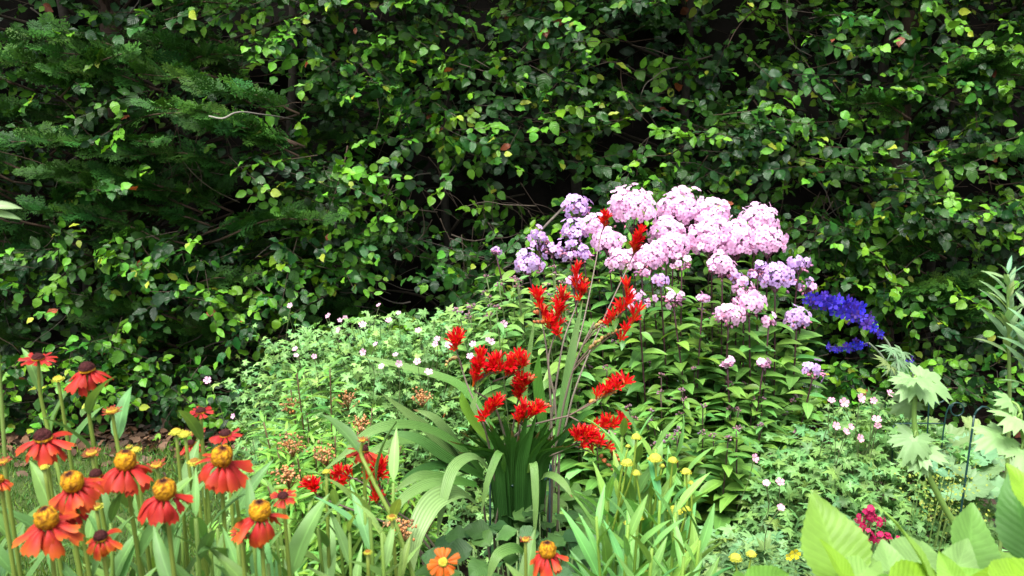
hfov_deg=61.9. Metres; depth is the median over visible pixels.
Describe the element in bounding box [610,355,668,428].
phlox shoot
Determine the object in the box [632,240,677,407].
phlox
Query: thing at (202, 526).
helenium
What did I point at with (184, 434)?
helenium
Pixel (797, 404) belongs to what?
phlox shoot
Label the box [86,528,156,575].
helenium
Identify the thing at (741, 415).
phlox shoot
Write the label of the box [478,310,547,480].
phlox shoot
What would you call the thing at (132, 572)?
helenium shoot
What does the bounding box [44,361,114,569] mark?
helenium
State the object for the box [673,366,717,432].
phlox shoot
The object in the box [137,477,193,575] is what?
helenium
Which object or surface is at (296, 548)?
helenium
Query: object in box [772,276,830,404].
phlox
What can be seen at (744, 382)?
phlox shoot
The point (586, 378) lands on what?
phlox shoot
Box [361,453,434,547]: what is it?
crocosmia
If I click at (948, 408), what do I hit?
wire edging
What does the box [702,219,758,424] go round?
phlox
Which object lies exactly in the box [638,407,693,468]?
phlox shoot
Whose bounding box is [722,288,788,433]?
phlox
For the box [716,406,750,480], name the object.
phlox shoot
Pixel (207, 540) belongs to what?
helenium shoot
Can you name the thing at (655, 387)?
phlox shoot
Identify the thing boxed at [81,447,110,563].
helenium
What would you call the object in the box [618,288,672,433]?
phlox
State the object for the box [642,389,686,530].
phlox shoot
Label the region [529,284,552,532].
crocosmia
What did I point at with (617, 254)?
phlox
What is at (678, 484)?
phlox shoot
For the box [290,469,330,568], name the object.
helenium
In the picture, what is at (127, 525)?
helenium shoot
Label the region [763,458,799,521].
phlox shoot
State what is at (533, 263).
phlox
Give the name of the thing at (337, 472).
crocosmia
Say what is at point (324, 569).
helenium shoot
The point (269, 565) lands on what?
helenium shoot
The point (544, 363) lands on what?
phlox shoot
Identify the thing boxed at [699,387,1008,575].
geranium
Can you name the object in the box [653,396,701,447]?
phlox shoot
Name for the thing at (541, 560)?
helenium
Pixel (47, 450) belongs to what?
helenium
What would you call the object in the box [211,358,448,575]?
spurge
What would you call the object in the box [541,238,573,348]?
phlox
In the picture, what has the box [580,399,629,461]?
phlox shoot
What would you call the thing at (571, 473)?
phlox shoot
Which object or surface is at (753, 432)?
phlox shoot
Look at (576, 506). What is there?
primrose
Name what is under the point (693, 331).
phlox shoot
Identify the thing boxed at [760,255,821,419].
phlox
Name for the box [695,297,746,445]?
phlox
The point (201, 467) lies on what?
helenium
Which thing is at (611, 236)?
phlox
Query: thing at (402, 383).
geranium
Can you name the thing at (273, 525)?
helenium shoot
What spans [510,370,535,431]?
crocosmia
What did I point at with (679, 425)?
phlox shoot
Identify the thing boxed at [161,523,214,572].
helenium shoot
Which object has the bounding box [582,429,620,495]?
phlox shoot
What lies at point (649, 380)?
phlox shoot
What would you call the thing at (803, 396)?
phlox shoot
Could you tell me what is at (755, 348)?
phlox
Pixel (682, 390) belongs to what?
phlox shoot
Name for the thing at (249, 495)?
helenium shoot
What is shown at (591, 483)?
phlox shoot
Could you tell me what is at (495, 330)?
phlox shoot
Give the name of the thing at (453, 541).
primrose
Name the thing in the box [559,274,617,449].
phlox
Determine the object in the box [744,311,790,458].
phlox
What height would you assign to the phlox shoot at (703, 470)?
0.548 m
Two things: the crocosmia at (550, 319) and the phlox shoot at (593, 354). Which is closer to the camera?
the crocosmia at (550, 319)
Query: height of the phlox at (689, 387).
0.923 m
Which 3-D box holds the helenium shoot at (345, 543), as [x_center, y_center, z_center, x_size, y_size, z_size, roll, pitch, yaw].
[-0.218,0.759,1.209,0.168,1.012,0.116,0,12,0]
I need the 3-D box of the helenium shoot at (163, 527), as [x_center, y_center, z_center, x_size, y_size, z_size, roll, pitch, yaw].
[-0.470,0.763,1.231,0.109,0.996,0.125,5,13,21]
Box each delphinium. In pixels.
[802,290,911,531]
[826,337,901,514]
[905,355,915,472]
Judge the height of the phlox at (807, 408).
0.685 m
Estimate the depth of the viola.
2.00 m
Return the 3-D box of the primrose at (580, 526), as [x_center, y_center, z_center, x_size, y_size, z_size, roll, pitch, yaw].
[0.216,0.825,1.907,0.400,0.594,0.375,0,12,0]
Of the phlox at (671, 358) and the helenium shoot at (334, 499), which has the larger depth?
the phlox at (671, 358)
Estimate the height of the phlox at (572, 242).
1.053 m
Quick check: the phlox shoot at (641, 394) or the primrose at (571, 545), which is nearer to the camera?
the primrose at (571, 545)
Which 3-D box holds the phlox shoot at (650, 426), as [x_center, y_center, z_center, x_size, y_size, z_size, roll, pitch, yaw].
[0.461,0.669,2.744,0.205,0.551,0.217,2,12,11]
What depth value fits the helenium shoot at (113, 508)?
1.03 m
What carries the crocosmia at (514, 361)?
on the soil
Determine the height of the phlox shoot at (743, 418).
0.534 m
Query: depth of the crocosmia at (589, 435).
1.79 m
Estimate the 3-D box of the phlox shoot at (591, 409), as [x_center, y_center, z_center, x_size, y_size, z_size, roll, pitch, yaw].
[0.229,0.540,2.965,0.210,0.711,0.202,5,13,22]
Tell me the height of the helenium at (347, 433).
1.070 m
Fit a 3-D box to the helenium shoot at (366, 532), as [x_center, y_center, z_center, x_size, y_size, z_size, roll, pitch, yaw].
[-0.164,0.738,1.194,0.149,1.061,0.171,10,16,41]
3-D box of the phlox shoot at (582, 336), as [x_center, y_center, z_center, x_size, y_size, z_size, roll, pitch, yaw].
[0.226,0.437,2.894,0.231,0.942,0.184,6,13,25]
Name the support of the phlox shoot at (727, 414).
on the soil
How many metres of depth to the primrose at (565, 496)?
2.13 m
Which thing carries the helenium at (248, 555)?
on the soil
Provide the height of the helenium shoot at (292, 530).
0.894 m
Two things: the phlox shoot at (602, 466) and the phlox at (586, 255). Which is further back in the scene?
the phlox at (586, 255)
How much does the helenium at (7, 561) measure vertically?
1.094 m
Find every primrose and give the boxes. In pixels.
[415,510,589,575]
[463,504,602,575]
[483,499,623,575]
[513,531,591,575]
[539,517,653,572]
[542,477,667,553]
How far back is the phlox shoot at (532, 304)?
2.98 m
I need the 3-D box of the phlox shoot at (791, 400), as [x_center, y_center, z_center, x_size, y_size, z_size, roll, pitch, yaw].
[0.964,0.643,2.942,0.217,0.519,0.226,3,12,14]
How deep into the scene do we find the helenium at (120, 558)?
1.05 m
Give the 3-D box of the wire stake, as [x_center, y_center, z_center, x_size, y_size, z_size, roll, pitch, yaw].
[1.198,0.668,2.248,0.162,0.758,0.018,-8,14,-34]
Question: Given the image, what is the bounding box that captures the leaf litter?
[0,406,553,477]
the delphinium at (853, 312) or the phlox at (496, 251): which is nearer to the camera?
the delphinium at (853, 312)
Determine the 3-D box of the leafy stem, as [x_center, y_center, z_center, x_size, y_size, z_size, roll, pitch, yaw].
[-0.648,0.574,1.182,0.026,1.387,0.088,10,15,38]
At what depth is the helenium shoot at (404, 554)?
1.11 m
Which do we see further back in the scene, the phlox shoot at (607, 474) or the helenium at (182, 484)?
the phlox shoot at (607, 474)
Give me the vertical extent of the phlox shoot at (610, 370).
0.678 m
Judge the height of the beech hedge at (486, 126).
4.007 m
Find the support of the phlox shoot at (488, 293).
on the soil
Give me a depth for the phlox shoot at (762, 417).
2.79 m
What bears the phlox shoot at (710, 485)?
on the soil
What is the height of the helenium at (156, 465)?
1.049 m
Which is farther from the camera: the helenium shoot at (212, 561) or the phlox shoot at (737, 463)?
the phlox shoot at (737, 463)
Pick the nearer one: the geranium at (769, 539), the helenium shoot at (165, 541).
the helenium shoot at (165, 541)
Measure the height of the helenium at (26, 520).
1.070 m
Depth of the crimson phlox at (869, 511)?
1.90 m
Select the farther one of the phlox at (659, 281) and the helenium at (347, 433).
the phlox at (659, 281)
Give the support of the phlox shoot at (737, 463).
on the soil
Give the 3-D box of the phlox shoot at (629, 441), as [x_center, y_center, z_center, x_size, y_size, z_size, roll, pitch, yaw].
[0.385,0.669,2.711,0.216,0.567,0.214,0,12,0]
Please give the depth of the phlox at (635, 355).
2.87 m
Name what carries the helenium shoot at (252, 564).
on the soil
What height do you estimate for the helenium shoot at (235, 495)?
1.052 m
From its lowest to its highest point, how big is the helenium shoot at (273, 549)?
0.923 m
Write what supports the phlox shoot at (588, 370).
on the soil
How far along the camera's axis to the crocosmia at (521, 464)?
1.86 m
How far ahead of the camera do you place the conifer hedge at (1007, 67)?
3.78 m
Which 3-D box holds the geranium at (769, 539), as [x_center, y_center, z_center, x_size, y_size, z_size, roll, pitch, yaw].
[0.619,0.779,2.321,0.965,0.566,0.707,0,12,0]
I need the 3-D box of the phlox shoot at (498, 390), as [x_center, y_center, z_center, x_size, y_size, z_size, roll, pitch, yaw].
[0.020,0.445,2.844,0.206,0.948,0.182,-2,12,-7]
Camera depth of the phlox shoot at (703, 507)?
2.61 m
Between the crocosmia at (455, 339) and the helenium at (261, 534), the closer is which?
the helenium at (261, 534)
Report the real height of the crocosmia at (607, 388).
0.951 m
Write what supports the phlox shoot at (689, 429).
on the soil
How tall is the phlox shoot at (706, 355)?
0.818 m
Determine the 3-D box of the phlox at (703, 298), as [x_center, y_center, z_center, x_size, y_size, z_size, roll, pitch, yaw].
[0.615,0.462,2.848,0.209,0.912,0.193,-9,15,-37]
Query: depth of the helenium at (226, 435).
1.14 m
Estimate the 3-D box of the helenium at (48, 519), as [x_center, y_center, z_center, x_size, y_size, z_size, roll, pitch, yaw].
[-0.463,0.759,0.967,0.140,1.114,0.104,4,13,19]
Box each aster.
[974,255,1023,550]
[997,292,1023,383]
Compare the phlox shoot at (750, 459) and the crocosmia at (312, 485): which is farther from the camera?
the phlox shoot at (750, 459)
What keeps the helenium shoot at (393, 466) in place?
on the soil
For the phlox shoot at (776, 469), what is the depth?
2.68 m
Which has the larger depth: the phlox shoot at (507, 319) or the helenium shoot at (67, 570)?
the phlox shoot at (507, 319)
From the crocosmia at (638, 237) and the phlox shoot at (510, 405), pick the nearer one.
the crocosmia at (638, 237)
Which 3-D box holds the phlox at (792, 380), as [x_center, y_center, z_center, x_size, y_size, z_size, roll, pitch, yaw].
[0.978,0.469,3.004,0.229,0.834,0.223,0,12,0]
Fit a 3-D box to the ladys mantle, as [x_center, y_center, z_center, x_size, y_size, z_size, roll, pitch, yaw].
[1.285,0.693,2.429,0.375,0.636,0.733,6,13,26]
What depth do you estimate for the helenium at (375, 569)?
1.07 m
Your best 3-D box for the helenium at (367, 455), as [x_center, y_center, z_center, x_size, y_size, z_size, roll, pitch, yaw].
[-0.204,0.721,1.363,0.138,1.022,0.059,-8,14,-32]
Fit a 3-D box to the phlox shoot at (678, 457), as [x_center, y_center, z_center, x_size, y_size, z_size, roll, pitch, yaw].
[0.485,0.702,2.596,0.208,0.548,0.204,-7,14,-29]
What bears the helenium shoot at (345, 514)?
on the soil
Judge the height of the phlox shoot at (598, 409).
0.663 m
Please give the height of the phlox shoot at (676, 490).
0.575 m
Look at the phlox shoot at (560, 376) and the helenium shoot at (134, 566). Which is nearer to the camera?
the helenium shoot at (134, 566)
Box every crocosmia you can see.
[298,475,433,575]
[318,275,646,575]
[329,463,424,565]
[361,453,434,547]
[369,482,430,549]
[444,326,510,575]
[470,344,530,435]
[475,391,505,574]
[483,368,635,559]
[493,422,619,572]
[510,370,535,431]
[511,396,551,575]
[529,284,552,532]
[533,283,573,531]
[542,259,589,538]
[553,208,612,492]
[554,223,646,513]
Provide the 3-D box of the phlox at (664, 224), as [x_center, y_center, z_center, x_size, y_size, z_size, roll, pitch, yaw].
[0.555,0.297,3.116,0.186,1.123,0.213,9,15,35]
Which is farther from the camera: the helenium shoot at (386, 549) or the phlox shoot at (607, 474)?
the phlox shoot at (607, 474)
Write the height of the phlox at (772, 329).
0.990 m
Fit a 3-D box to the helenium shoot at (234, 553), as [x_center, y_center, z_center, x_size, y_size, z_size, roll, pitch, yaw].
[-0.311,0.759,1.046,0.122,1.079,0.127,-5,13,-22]
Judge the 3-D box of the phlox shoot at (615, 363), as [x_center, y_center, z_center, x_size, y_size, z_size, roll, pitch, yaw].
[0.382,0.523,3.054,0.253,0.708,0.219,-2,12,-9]
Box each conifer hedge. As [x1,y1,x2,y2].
[0,0,396,404]
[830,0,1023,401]
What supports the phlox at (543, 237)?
on the soil
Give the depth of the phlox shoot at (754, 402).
2.77 m
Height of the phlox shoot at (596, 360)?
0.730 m
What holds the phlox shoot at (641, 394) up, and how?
on the soil
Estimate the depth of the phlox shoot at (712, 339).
2.93 m
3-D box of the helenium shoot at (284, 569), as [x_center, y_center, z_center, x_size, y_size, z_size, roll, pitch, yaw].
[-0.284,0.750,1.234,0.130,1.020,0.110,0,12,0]
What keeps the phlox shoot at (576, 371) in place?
on the soil
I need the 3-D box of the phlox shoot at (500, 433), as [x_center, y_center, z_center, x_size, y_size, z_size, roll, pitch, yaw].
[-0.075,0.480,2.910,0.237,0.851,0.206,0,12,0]
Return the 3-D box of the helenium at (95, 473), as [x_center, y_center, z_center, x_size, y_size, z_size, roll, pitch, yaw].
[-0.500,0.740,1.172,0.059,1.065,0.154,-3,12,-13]
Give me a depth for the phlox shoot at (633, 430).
2.68 m
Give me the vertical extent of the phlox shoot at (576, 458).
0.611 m
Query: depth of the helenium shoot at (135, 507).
1.21 m
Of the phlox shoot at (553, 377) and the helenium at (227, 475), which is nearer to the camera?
the helenium at (227, 475)
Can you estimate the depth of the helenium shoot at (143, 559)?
1.14 m
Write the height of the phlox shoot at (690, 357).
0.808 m
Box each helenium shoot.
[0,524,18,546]
[0,533,18,575]
[9,505,44,575]
[13,524,24,564]
[46,554,85,575]
[55,501,96,575]
[62,542,92,563]
[86,493,138,575]
[99,511,137,575]
[114,494,191,568]
[116,498,189,540]
[124,512,173,554]
[128,523,182,562]
[130,502,170,575]
[139,507,180,564]
[141,547,195,575]
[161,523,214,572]
[173,494,244,575]
[175,468,254,575]
[178,522,194,569]
[191,487,242,574]
[195,522,210,575]
[214,472,284,575]
[223,516,242,566]
[234,527,273,575]
[249,503,273,574]
[265,478,319,575]
[268,508,323,567]
[271,484,297,575]
[271,495,350,575]
[271,517,304,564]
[272,512,280,574]
[307,485,402,575]
[314,470,399,575]
[320,488,384,575]
[327,507,399,575]
[353,501,394,575]
[367,428,423,575]
[377,528,411,575]
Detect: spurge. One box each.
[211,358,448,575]
[383,517,417,541]
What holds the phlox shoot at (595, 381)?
on the soil
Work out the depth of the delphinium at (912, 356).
2.60 m
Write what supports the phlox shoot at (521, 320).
on the soil
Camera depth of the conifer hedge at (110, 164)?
3.73 m
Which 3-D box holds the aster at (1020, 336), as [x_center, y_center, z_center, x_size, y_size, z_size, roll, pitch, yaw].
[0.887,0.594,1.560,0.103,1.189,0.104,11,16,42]
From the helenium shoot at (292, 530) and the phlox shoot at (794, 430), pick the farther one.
the phlox shoot at (794, 430)
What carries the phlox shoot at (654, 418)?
on the soil
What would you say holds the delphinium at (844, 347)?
on the soil
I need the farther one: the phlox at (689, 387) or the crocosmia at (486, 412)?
the phlox at (689, 387)
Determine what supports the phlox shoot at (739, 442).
on the soil
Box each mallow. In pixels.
[887,363,954,524]
[970,391,1023,472]
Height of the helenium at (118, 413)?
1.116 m
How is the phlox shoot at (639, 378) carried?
on the soil
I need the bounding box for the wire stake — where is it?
[959,406,995,512]
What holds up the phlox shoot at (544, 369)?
on the soil
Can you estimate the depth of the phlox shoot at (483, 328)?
2.89 m
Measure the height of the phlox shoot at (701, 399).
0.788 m
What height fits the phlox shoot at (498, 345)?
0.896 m
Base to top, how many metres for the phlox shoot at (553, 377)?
0.939 m
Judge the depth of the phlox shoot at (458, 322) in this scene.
2.83 m
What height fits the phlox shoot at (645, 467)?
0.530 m
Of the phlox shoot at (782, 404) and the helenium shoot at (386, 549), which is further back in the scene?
the phlox shoot at (782, 404)
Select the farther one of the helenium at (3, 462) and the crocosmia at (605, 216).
the crocosmia at (605, 216)
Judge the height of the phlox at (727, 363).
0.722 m
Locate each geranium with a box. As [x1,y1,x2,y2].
[203,302,556,575]
[684,479,812,575]
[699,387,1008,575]
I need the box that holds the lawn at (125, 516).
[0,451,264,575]
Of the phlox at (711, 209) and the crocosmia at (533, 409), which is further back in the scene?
the phlox at (711, 209)
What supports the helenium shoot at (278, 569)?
on the soil
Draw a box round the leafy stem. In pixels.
[0,201,21,575]
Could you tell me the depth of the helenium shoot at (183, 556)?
1.31 m
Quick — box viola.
[726,539,816,575]
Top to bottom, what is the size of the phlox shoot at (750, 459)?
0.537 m
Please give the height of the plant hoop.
0.691 m
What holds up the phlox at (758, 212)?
on the soil
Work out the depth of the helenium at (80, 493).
0.92 m
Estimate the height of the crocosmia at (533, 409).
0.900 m
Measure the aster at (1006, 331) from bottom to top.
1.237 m
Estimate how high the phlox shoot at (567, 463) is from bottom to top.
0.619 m
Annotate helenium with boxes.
[0,456,22,575]
[0,464,63,575]
[0,474,16,575]
[12,505,84,575]
[15,428,73,562]
[18,348,77,575]
[29,375,104,575]
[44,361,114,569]
[49,470,135,575]
[57,508,88,575]
[79,468,114,567]
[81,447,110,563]
[83,449,191,575]
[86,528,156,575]
[93,502,144,575]
[102,386,145,575]
[126,444,145,552]
[130,446,200,575]
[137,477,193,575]
[146,459,204,532]
[168,428,198,573]
[176,430,204,572]
[178,406,216,573]
[180,439,200,516]
[186,458,208,575]
[191,427,206,524]
[195,444,253,575]
[209,428,273,547]
[209,499,288,575]
[230,527,249,575]
[233,490,277,572]
[270,489,329,575]
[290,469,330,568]
[321,414,414,575]
[324,444,377,564]
[348,514,397,575]
[363,549,371,575]
[427,547,460,575]
[506,540,568,575]
[519,529,535,575]
[561,403,756,575]
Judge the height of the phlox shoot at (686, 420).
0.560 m
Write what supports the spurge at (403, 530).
on the soil
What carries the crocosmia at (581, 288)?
on the soil
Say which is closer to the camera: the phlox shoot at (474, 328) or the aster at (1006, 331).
the aster at (1006, 331)
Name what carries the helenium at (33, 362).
on the soil
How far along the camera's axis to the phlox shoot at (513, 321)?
2.87 m
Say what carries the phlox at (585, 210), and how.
on the soil
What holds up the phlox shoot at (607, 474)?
on the soil
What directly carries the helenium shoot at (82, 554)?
on the soil
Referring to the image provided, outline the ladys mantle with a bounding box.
[894,416,1017,553]
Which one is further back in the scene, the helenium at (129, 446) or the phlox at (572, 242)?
the phlox at (572, 242)
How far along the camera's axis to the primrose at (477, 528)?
1.82 m
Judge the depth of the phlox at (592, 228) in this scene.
3.02 m
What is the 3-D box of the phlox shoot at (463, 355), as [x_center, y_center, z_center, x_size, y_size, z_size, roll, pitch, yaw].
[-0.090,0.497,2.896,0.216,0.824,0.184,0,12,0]
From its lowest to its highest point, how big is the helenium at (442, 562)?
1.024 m
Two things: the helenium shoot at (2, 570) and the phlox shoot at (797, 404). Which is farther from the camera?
the phlox shoot at (797, 404)
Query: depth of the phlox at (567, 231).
3.02 m
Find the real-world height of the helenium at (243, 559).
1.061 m
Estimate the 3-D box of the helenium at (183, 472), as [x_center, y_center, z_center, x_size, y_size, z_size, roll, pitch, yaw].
[-0.443,0.712,1.275,0.055,1.078,0.086,-9,15,-36]
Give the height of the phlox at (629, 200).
1.238 m
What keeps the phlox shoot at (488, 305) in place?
on the soil
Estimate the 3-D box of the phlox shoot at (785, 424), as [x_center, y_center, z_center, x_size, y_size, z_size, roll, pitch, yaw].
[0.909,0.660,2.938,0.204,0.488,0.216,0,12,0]
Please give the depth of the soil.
4.26 m
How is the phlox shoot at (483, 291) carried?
on the soil
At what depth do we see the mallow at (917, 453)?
1.38 m
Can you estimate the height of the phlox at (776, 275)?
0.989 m
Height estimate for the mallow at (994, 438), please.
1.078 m
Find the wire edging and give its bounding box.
[890,399,963,516]
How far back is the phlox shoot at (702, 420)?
2.66 m
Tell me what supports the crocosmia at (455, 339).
on the soil
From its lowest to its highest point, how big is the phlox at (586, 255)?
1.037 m
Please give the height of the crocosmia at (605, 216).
1.198 m
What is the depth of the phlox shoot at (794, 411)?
2.96 m
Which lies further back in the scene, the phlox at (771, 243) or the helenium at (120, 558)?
the phlox at (771, 243)
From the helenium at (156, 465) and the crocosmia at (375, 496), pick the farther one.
the crocosmia at (375, 496)
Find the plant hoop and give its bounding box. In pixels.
[489,462,551,553]
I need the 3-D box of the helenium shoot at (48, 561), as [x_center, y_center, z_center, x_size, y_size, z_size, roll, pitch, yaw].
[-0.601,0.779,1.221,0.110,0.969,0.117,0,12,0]
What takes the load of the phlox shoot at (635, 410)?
on the soil
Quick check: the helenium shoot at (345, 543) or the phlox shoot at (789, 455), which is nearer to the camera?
the helenium shoot at (345, 543)
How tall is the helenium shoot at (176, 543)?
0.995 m
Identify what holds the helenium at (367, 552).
on the soil
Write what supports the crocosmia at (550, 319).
on the soil
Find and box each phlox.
[488,246,545,396]
[514,247,554,386]
[525,224,560,384]
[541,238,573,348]
[557,238,614,400]
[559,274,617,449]
[560,194,608,364]
[560,217,619,400]
[571,244,624,393]
[578,212,630,397]
[590,226,634,404]
[604,247,650,401]
[607,183,662,407]
[618,262,671,416]
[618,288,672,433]
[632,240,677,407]
[641,232,692,409]
[644,273,691,424]
[645,215,690,378]
[646,287,714,468]
[656,185,704,380]
[657,253,711,405]
[671,291,730,433]
[682,196,737,396]
[686,215,740,424]
[692,249,755,422]
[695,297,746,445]
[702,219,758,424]
[703,355,762,496]
[709,269,759,406]
[715,276,774,419]
[720,357,784,460]
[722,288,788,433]
[728,201,780,371]
[733,260,785,384]
[741,226,799,428]
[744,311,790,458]
[754,261,804,427]
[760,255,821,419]
[767,304,827,426]
[767,358,837,447]
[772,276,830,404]
[846,505,899,555]
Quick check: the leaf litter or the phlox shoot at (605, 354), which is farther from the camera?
the leaf litter
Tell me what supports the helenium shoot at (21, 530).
on the soil
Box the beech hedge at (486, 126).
[0,0,1023,452]
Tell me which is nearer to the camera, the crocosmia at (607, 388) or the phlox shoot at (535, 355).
the crocosmia at (607, 388)
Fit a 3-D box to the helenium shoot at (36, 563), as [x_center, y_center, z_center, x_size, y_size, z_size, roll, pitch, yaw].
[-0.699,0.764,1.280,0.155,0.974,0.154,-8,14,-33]
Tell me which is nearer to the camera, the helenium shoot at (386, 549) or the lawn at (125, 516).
the helenium shoot at (386, 549)
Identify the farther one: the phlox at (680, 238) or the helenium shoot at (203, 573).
the phlox at (680, 238)
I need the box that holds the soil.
[0,362,1023,575]
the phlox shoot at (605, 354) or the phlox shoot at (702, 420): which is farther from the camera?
the phlox shoot at (605, 354)
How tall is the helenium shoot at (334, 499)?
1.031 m
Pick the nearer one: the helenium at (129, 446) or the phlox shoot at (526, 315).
the helenium at (129, 446)
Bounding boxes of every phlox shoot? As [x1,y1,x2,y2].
[441,306,489,499]
[448,308,512,520]
[454,311,517,475]
[457,305,503,487]
[460,315,501,505]
[461,303,510,414]
[466,303,506,416]
[474,315,514,410]
[476,274,517,423]
[477,289,519,422]
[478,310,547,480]
[479,295,534,434]
[479,302,521,412]
[479,304,533,439]
[486,282,548,471]
[488,278,522,424]
[495,275,537,429]
[500,275,548,480]
[507,278,549,389]
[507,283,565,494]
[520,294,557,416]
[525,306,563,473]
[531,272,580,529]
[531,290,598,514]
[532,264,577,464]
[532,292,569,420]
[533,282,576,395]
[541,279,603,468]
[543,288,600,487]
[547,304,587,476]
[549,300,598,478]
[550,349,602,494]
[553,343,597,478]
[554,383,596,491]
[556,386,599,511]
[557,303,609,419]
[557,310,605,411]
[566,364,617,468]
[573,436,622,517]
[574,355,599,494]
[575,366,615,455]
[579,339,604,478]
[579,364,636,439]
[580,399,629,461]
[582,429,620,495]
[586,430,629,513]
[589,326,627,443]
[599,339,642,427]
[601,463,661,500]
[610,325,665,405]
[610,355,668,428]
[610,416,650,475]
[616,416,662,472]
[617,404,652,440]
[620,361,664,421]
[621,345,665,426]
[628,409,664,457]
[632,332,675,430]
[634,372,678,430]
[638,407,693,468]
[638,417,675,468]
[639,439,708,562]
[639,440,676,495]
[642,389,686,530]
[645,433,713,523]
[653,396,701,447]
[658,397,707,455]
[660,411,704,490]
[661,430,704,535]
[662,306,692,402]
[663,421,711,524]
[664,387,712,440]
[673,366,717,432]
[676,429,735,511]
[680,402,724,513]
[686,303,729,424]
[686,308,718,416]
[687,316,746,424]
[690,316,736,429]
[693,433,742,525]
[693,434,753,561]
[703,405,761,496]
[704,427,767,550]
[707,378,748,443]
[709,424,773,543]
[713,413,759,457]
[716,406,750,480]
[725,379,770,443]
[735,395,779,461]
[739,421,781,526]
[740,421,779,551]
[745,397,792,467]
[748,453,797,545]
[763,378,786,431]
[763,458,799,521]
[765,411,798,465]
[765,426,818,482]
[771,414,801,449]
[774,441,816,527]
[776,389,823,441]
[778,386,815,437]
[780,394,800,437]
[781,398,810,451]
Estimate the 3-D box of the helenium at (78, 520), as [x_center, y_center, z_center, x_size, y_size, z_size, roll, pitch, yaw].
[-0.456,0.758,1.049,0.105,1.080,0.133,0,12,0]
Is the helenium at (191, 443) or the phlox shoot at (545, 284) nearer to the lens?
the helenium at (191, 443)
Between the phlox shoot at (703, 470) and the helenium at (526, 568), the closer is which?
the helenium at (526, 568)
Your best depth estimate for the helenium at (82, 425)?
1.29 m
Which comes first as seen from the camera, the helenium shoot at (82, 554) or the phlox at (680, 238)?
the helenium shoot at (82, 554)
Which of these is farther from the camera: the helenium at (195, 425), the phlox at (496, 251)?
the phlox at (496, 251)
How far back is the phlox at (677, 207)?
3.07 m
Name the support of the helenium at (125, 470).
on the soil
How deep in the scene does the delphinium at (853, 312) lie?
2.48 m
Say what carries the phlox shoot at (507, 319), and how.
on the soil
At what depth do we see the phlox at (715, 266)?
2.85 m
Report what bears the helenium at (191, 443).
on the soil
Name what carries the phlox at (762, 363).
on the soil
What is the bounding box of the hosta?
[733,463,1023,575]
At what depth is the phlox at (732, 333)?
2.94 m
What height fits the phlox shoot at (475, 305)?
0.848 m
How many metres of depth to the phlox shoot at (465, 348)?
2.74 m
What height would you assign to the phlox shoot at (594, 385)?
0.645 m
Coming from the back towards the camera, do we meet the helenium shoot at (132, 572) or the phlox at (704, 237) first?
the phlox at (704, 237)
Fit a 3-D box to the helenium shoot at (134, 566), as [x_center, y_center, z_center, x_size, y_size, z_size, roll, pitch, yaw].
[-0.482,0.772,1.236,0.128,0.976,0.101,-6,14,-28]
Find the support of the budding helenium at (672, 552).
on the soil
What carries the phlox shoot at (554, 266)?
on the soil
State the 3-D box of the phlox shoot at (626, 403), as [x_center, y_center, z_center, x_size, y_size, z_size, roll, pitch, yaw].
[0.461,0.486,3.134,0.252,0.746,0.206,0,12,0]
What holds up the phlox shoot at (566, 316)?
on the soil
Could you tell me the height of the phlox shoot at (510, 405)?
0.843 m

